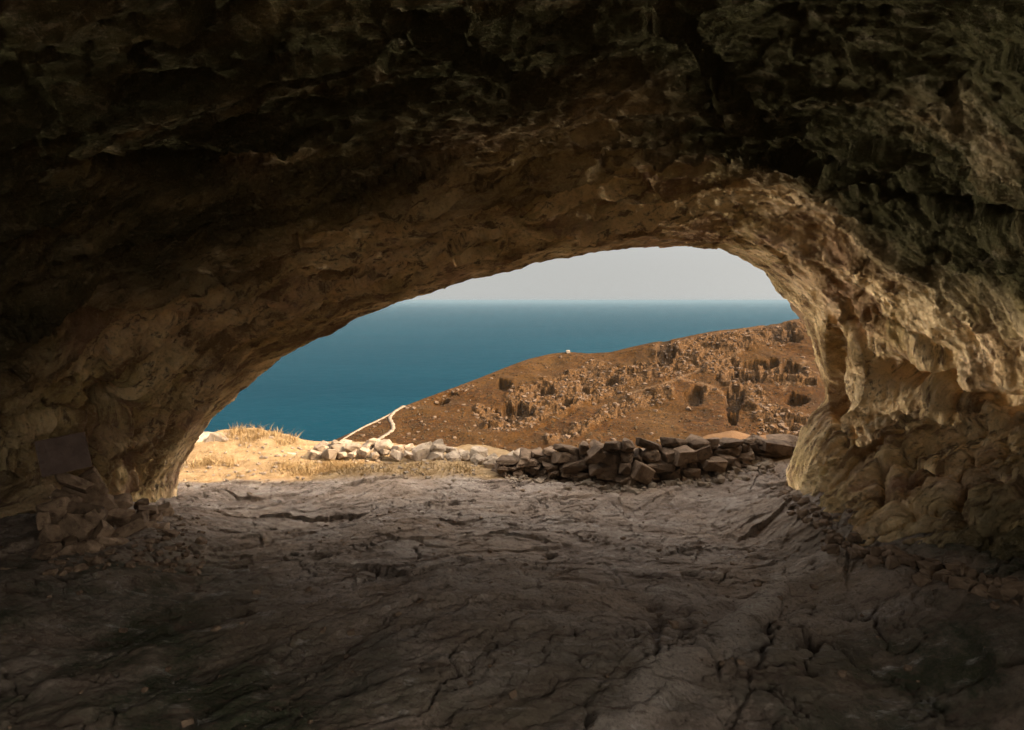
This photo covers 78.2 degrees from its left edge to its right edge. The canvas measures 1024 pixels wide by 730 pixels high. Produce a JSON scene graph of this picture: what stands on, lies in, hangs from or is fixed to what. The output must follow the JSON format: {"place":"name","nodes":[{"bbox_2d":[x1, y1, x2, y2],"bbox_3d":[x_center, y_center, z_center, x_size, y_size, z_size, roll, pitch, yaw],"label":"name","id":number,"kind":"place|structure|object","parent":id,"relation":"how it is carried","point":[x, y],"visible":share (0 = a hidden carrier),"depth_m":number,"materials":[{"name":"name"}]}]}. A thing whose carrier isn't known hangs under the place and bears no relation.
{"place":"outdoors","nodes":[
{"label":"outdoors","id":0,"kind":"place"},
{"bbox_2d":[339,408,398,440],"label":"path","id":1,"kind":"structure","parent":0,"point":[347,436],"depth_m":219.11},
{"bbox_2d":[377,405,404,439],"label":"path","id":2,"kind":"structure","parent":0,"point":[392,424],"depth_m":219.05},
{"bbox_2d":[204,302,798,441],"bbox_3d":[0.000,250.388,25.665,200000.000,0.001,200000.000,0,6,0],"label":"sea","id":3,"kind":"structure","parent":0,"point":[355,374],"depth_m":3385.85,"materials":[{"name":"liquid"}]},
{"bbox_2d":[0,0,1023,560],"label":"cave wall","id":4,"kind":"structure","parent":0,"point":[210,210],"depth_m":3.95,"materials":[{"name":"brown stone"}]},
{"bbox_2d":[0,428,1023,729],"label":"cave floor","id":5,"kind":"structure","parent":0,"point":[448,646],"depth_m":3.44,"materials":[{"name":"grey stone"}]},
{"bbox_2d":[31,542,63,559],"bbox_3d":[-3.137,1.256,4.248,0.172,0.077,0.151,-12,24,-5],"label":"rubble stone","id":6,"kind":"object","parent":5,"relation":"on","point":[42,551],"visible":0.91,"depth_m":4.22,"materials":[{"name":"brown stone"}]},
{"bbox_2d":[36,497,70,523],"bbox_3d":[-3.310,1.065,4.585,0.216,0.187,0.186,-19,2,-12],"label":"rubble stone","id":7,"kind":"object","parent":5,"relation":"on","point":[56,508],"visible":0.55,"depth_m":4.53,"materials":[{"name":"brown stone"}]},
{"bbox_2d":[48,489,82,502],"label":"rubble stone","id":8,"kind":"object","parent":7,"relation":"on","point":[56,493],"visible":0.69,"depth_m":4.63,"materials":[{"name":"brown stone"}]},
{"bbox_2d":[55,472,94,493],"bbox_3d":[-3.289,0.873,4.713,0.158,0.084,0.284,-21,-43,41],"label":"rubble stone","id":9,"kind":"object","parent":8,"relation":"on","point":[75,483],"visible":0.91,"depth_m":4.68,"materials":[{"name":"brown stone"}]},
{"bbox_2d":[34,432,91,476],"bbox_3d":[-3.301,0.656,4.642,0.303,0.264,0.067,-12,3,-30],"label":"rock slab","id":10,"kind":"object","parent":9,"relation":"on","point":[62,454],"visible":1,"depth_m":4.61,"materials":[{"name":"stone"}]},
{"bbox_2d":[106,508,135,526],"bbox_3d":[-3.023,1.176,4.843,0.221,0.130,0.128,11,17,-12],"label":"rubble stone","id":11,"kind":"object","parent":5,"relation":"on","point":[120,516],"visible":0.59,"depth_m":4.81,"materials":[{"name":"brown stone"}]},
{"bbox_2d":[114,493,133,508],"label":"rubble stone","id":12,"kind":"object","parent":5,"relation":"on","point":[124,500],"visible":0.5,"depth_m":5.03,"materials":[{"name":"brown stone"}]},
{"bbox_2d":[85,494,117,510],"bbox_3d":[-3.226,1.086,4.938,0.277,0.164,0.125,17,-16,-39],"label":"rubble stone","id":13,"kind":"object","parent":12,"relation":"on","point":[106,501],"visible":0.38,"depth_m":4.93,"materials":[{"name":"brown stone"}]},
{"bbox_2d":[121,510,149,525],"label":"rubble stone","id":14,"kind":"object","parent":5,"relation":"on","point":[144,515],"visible":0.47,"depth_m":4.85,"materials":[{"name":"brown stone"}]},
{"bbox_2d":[134,498,149,509],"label":"rubble stone","id":15,"kind":"object","parent":5,"relation":"on","point":[143,501],"visible":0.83,"depth_m":5.28,"materials":[{"name":"brown stone"}]},
{"bbox_2d":[137,505,158,515],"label":"rubble stone","id":16,"kind":"object","parent":5,"relation":"on","point":[153,509],"visible":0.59,"depth_m":5.21,"materials":[{"name":"brown stone"}]},
{"bbox_2d":[145,520,158,528],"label":"rubble stone","id":17,"kind":"object","parent":5,"relation":"on","point":[153,524],"visible":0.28,"depth_m":4.89,"materials":[{"name":"brown stone"}]},
{"bbox_2d":[149,512,162,521],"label":"rubble stone","id":18,"kind":"object","parent":5,"relation":"on","point":[158,517],"visible":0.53,"depth_m":5.06,"materials":[{"name":"brown stone"}]},
{"bbox_2d":[156,522,169,529],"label":"rubble stone","id":19,"kind":"object","parent":5,"relation":"on","point":[165,525],"visible":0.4,"depth_m":4.94,"materials":[{"name":"brown stone"}]},
{"bbox_2d":[197,432,214,441],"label":"boulder","id":20,"kind":"object","parent":5,"relation":"on","point":[203,436],"visible":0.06,"depth_m":8.44,"materials":[{"name":"stone"}]},
{"bbox_2d":[204,432,228,442],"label":"boulder","id":21,"kind":"object","parent":5,"relation":"on","point":[216,436],"visible":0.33,"depth_m":8.35,"materials":[{"name":"stone"}]},
{"bbox_2d":[308,449,321,459],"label":"boulder","id":22,"kind":"object","parent":5,"relation":"on","point":[314,455],"visible":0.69,"depth_m":7.90,"materials":[{"name":"stone"}]},
{"bbox_2d":[313,445,328,451],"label":"boulder","id":23,"kind":"object","parent":5,"relation":"on","point":[321,448],"visible":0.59,"depth_m":8.00,"materials":[{"name":"stone"}]},
{"bbox_2d":[317,440,329,446],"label":"boulder","id":24,"kind":"object","parent":5,"relation":"on","point":[323,442],"visible":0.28,"depth_m":8.18,"materials":[{"name":"stone"}]},
{"bbox_2d":[321,449,337,459],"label":"boulder","id":25,"kind":"object","parent":5,"relation":"on","point":[329,454],"visible":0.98,"depth_m":7.82,"materials":[{"name":"stone"}]},
{"bbox_2d":[184,420,485,480],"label":"dry grass","id":26,"kind":"structure","parent":5,"relation":"on","point":[304,469],"depth_m":7.58,"materials":[{"name":"plant"}]},
{"bbox_2d":[329,444,344,456],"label":"boulder","id":27,"kind":"object","parent":5,"relation":"on","point":[340,447],"visible":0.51,"depth_m":7.99,"materials":[{"name":"stone"}]},
{"bbox_2d":[329,440,338,446],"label":"boulder","id":28,"kind":"object","parent":27,"relation":"on","point":[333,442],"visible":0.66,"depth_m":8.13,"materials":[{"name":"stone"}]},
{"bbox_2d":[339,439,352,444],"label":"boulder","id":29,"kind":"object","parent":27,"relation":"on","point":[345,441],"visible":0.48,"depth_m":8.14,"materials":[{"name":"stone"}]},
{"bbox_2d":[338,451,347,458],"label":"boulder","id":30,"kind":"object","parent":5,"relation":"on","point":[342,454],"visible":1,"depth_m":7.90,"materials":[{"name":"stone"}]},
{"bbox_2d":[348,450,358,457],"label":"boulder","id":31,"kind":"object","parent":5,"relation":"on","point":[353,454],"visible":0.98,"depth_m":7.90,"materials":[{"name":"stone"}]},
{"bbox_2d":[345,443,360,452],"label":"boulder","id":32,"kind":"object","parent":31,"relation":"on","point":[350,447],"visible":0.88,"depth_m":7.96,"materials":[{"name":"stone"}]},
{"bbox_2d":[357,447,370,458],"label":"boulder","id":33,"kind":"object","parent":5,"relation":"on","point":[363,452],"visible":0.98,"depth_m":7.90,"materials":[{"name":"stone"}]},
{"bbox_2d":[361,442,372,449],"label":"boulder","id":34,"kind":"object","parent":5,"relation":"on","point":[367,445],"visible":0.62,"depth_m":8.05,"materials":[{"name":"stone"}]},
{"bbox_2d":[366,438,379,447],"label":"boulder","id":35,"kind":"object","parent":34,"relation":"on","point":[372,440],"visible":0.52,"depth_m":8.07,"materials":[{"name":"stone"}]},
{"bbox_2d":[373,439,392,457],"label":"boulder","id":36,"kind":"object","parent":5,"relation":"on","point":[387,444],"visible":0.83,"depth_m":7.96,"materials":[{"name":"stone"}]},
{"bbox_2d":[379,448,389,454],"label":"boulder","id":37,"kind":"object","parent":36,"relation":"on","point":[384,451],"visible":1,"depth_m":7.86,"materials":[{"name":"stone"}]},
{"bbox_2d":[390,449,403,460],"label":"boulder","id":38,"kind":"object","parent":5,"relation":"on","point":[396,455],"visible":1,"depth_m":7.81,"materials":[{"name":"stone"}]},
{"bbox_2d":[392,444,404,452],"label":"boulder","id":39,"kind":"object","parent":38,"relation":"on","point":[400,448],"visible":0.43,"depth_m":7.94,"materials":[{"name":"stone"}]},
{"bbox_2d":[403,450,412,459],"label":"boulder","id":40,"kind":"object","parent":5,"relation":"on","point":[408,455],"visible":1,"depth_m":7.83,"materials":[{"name":"stone"}]},
{"bbox_2d":[412,448,429,460],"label":"boulder","id":41,"kind":"object","parent":5,"relation":"on","point":[420,454],"visible":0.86,"depth_m":7.86,"materials":[{"name":"stone"}]},
{"bbox_2d":[412,441,431,452],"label":"boulder","id":42,"kind":"object","parent":5,"relation":"on","point":[425,445],"visible":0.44,"depth_m":8.04,"materials":[{"name":"stone"}]},
{"bbox_2d":[404,443,413,450],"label":"boulder","id":43,"kind":"object","parent":42,"relation":"on","point":[409,447],"visible":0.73,"depth_m":8.05,"materials":[{"name":"stone"}]},
{"bbox_2d":[427,452,443,460],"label":"boulder","id":44,"kind":"object","parent":5,"relation":"on","point":[436,455],"visible":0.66,"depth_m":7.88,"materials":[{"name":"stone"}]},
{"bbox_2d":[431,443,445,452],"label":"boulder","id":45,"kind":"object","parent":44,"relation":"on","point":[438,447],"visible":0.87,"depth_m":7.94,"materials":[{"name":"stone"}]},
{"bbox_2d":[430,439,443,452],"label":"boulder","id":46,"kind":"object","parent":5,"relation":"on","point":[438,441],"visible":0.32,"depth_m":8.10,"materials":[{"name":"stone"}]},
{"bbox_2d":[445,451,461,460],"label":"boulder","id":47,"kind":"object","parent":5,"relation":"on","point":[451,455],"visible":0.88,"depth_m":7.80,"materials":[{"name":"stone"}]},
{"bbox_2d":[459,450,469,455],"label":"boulder","id":48,"kind":"object","parent":5,"relation":"on","point":[466,452],"visible":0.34,"depth_m":7.98,"materials":[{"name":"stone"}]},
{"bbox_2d":[461,454,470,461],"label":"boulder","id":49,"kind":"object","parent":5,"relation":"on","point":[466,458],"visible":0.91,"depth_m":7.82,"materials":[{"name":"stone"}]},
{"bbox_2d":[179,433,776,494],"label":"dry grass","id":50,"kind":"structure","parent":5,"relation":"on","point":[766,464],"depth_m":6.92,"materials":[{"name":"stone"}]},
{"bbox_2d":[370,452,379,458],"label":"boulder","id":51,"kind":"object","parent":50,"relation":"on","point":[375,455],"visible":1,"depth_m":7.82,"materials":[{"name":"stone"}]},
{"bbox_2d":[469,446,487,457],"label":"boulder","id":52,"kind":"object","parent":5,"relation":"on","point":[482,451],"visible":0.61,"depth_m":7.87,"materials":[{"name":"stone"}]},
{"bbox_2d":[470,453,486,464],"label":"boulder","id":53,"kind":"object","parent":5,"relation":"on","point":[478,459],"visible":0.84,"depth_m":7.67,"materials":[{"name":"stone"}]},
{"bbox_2d":[483,457,498,468],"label":"boulder","id":54,"kind":"object","parent":5,"relation":"on","point":[489,464],"visible":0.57,"depth_m":7.57,"materials":[{"name":"stone"}]},
{"bbox_2d":[486,453,497,460],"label":"boulder","id":55,"kind":"object","parent":5,"relation":"on","point":[491,456],"visible":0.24,"depth_m":7.77,"materials":[{"name":"stone"}]},
{"bbox_2d":[4,466,1023,729],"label":"rubble","id":56,"kind":"object","parent":5,"relation":"on","point":[990,585],"depth_m":4.04,"materials":[{"name":"brown stone"}]},
{"bbox_2d":[59,513,95,539],"bbox_3d":[-3.086,1.169,4.492,0.242,0.179,0.138,29,-8,15],"label":"rubble stone","id":57,"kind":"object","parent":56,"relation":"on","point":[79,526],"visible":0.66,"depth_m":4.45,"materials":[{"name":"brown stone"}]},
{"bbox_2d":[84,509,105,525],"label":"rubble stone","id":58,"kind":"object","parent":57,"relation":"on","point":[94,516],"visible":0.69,"depth_m":4.53,"materials":[{"name":"brown stone"}]},
{"bbox_2d":[59,502,107,520],"bbox_3d":[-3.150,1.089,4.634,0.302,0.142,0.139,5,-29,-5],"label":"rubble stone","id":59,"kind":"object","parent":58,"relation":"on","point":[77,508],"visible":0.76,"depth_m":4.59,"materials":[{"name":"brown stone"}]},
{"bbox_2d":[38,524,64,543],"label":"rubble stone","id":60,"kind":"object","parent":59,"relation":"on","point":[51,533],"visible":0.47,"depth_m":4.40,"materials":[{"name":"brown stone"}]},
{"bbox_2d":[36,512,51,530],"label":"rubble stone","id":61,"kind":"object","parent":60,"relation":"on","point":[42,519],"visible":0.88,"depth_m":4.42,"materials":[{"name":"brown stone"}]},
{"bbox_2d":[111,518,147,537],"bbox_3d":[-2.844,1.230,4.655,0.265,0.086,0.149,-28,-5,-33],"label":"rubble stone","id":62,"kind":"object","parent":56,"relation":"on","point":[132,527],"visible":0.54,"depth_m":4.62,"materials":[{"name":"brown stone"}]},
{"bbox_2d":[157,502,174,516],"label":"rubble stone","id":63,"kind":"object","parent":56,"relation":"on","point":[166,508],"visible":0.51,"depth_m":5.33,"materials":[{"name":"brown stone"}]},
{"bbox_2d":[513,448,519,455],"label":"boulder","id":64,"kind":"object","parent":5,"relation":"on","point":[516,452],"visible":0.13,"depth_m":7.82,"materials":[{"name":"stone"}]},
{"bbox_2d":[491,434,797,486],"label":"dry stone wall","id":65,"kind":"structure","parent":5,"relation":"on","point":[612,463],"depth_m":6.94,"materials":[{"name":"stone"}]},
{"bbox_2d":[336,318,824,451],"bbox_3d":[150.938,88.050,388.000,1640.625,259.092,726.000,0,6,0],"label":"hill","id":66,"kind":"structure","parent":0,"point":[797,339],"depth_m":241.53,"materials":[{"name":"brown soil"}]},
{"bbox_2d":[339,321,822,451],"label":"scrub","id":67,"kind":"object","parent":66,"relation":"on","point":[494,375],"visible":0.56,"depth_m":224.31,"materials":[{"name":"brown plant"}]},
{"bbox_2d":[349,321,820,448],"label":"hill rocks","id":68,"kind":"object","parent":66,"relation":"on","point":[781,424],"visible":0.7,"depth_m":242.56,"materials":[{"name":"stone"}]},
{"bbox_2d":[400,246,787,301],"label":"sky","id":69,"kind":"structure","parent":0,"point":[675,273],"materials":[{"name":"grey"}]},
{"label":"boulder","id":70,"kind":"object","parent":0,"visible":0},
{"bbox_2d":[445,446,457,452],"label":"boulder","id":71,"kind":"object","parent":70,"relation":"on","point":[449,449],"visible":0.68,"depth_m":8.05,"materials":[{"name":"stone"}]},
{"label":"rubble stone","id":72,"kind":"object","parent":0,"visible":0},
{"bbox_2d":[72,540,105,552],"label":"rubble stone","id":73,"kind":"object","parent":72,"relation":"on","point":[92,546],"visible":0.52,"depth_m":4.29,"materials":[{"name":"brown stone"}]},
{"bbox_2d":[57,545,76,555],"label":"rubble stone","id":74,"kind":"object","parent":73,"relation":"on","point":[69,550],"visible":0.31,"depth_m":4.24,"materials":[{"name":"brown stone"}]},
{"bbox_2d":[62,535,78,545],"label":"rubble stone","id":75,"kind":"object","parent":74,"relation":"on","point":[69,540],"visible":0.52,"depth_m":4.36,"materials":[{"name":"brown stone"}]},
{"bbox_2d":[90,519,114,539],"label":"rubble stone","id":76,"kind":"object","parent":72,"relation":"on","point":[103,528],"visible":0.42,"depth_m":4.46,"materials":[{"name":"brown stone"}]},
{"bbox_2d":[93,536,128,545],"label":"rubble stone","id":77,"kind":"object","parent":72,"relation":"on","point":[109,541],"visible":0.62,"depth_m":4.40,"materials":[{"name":"brown stone"}]}
]}

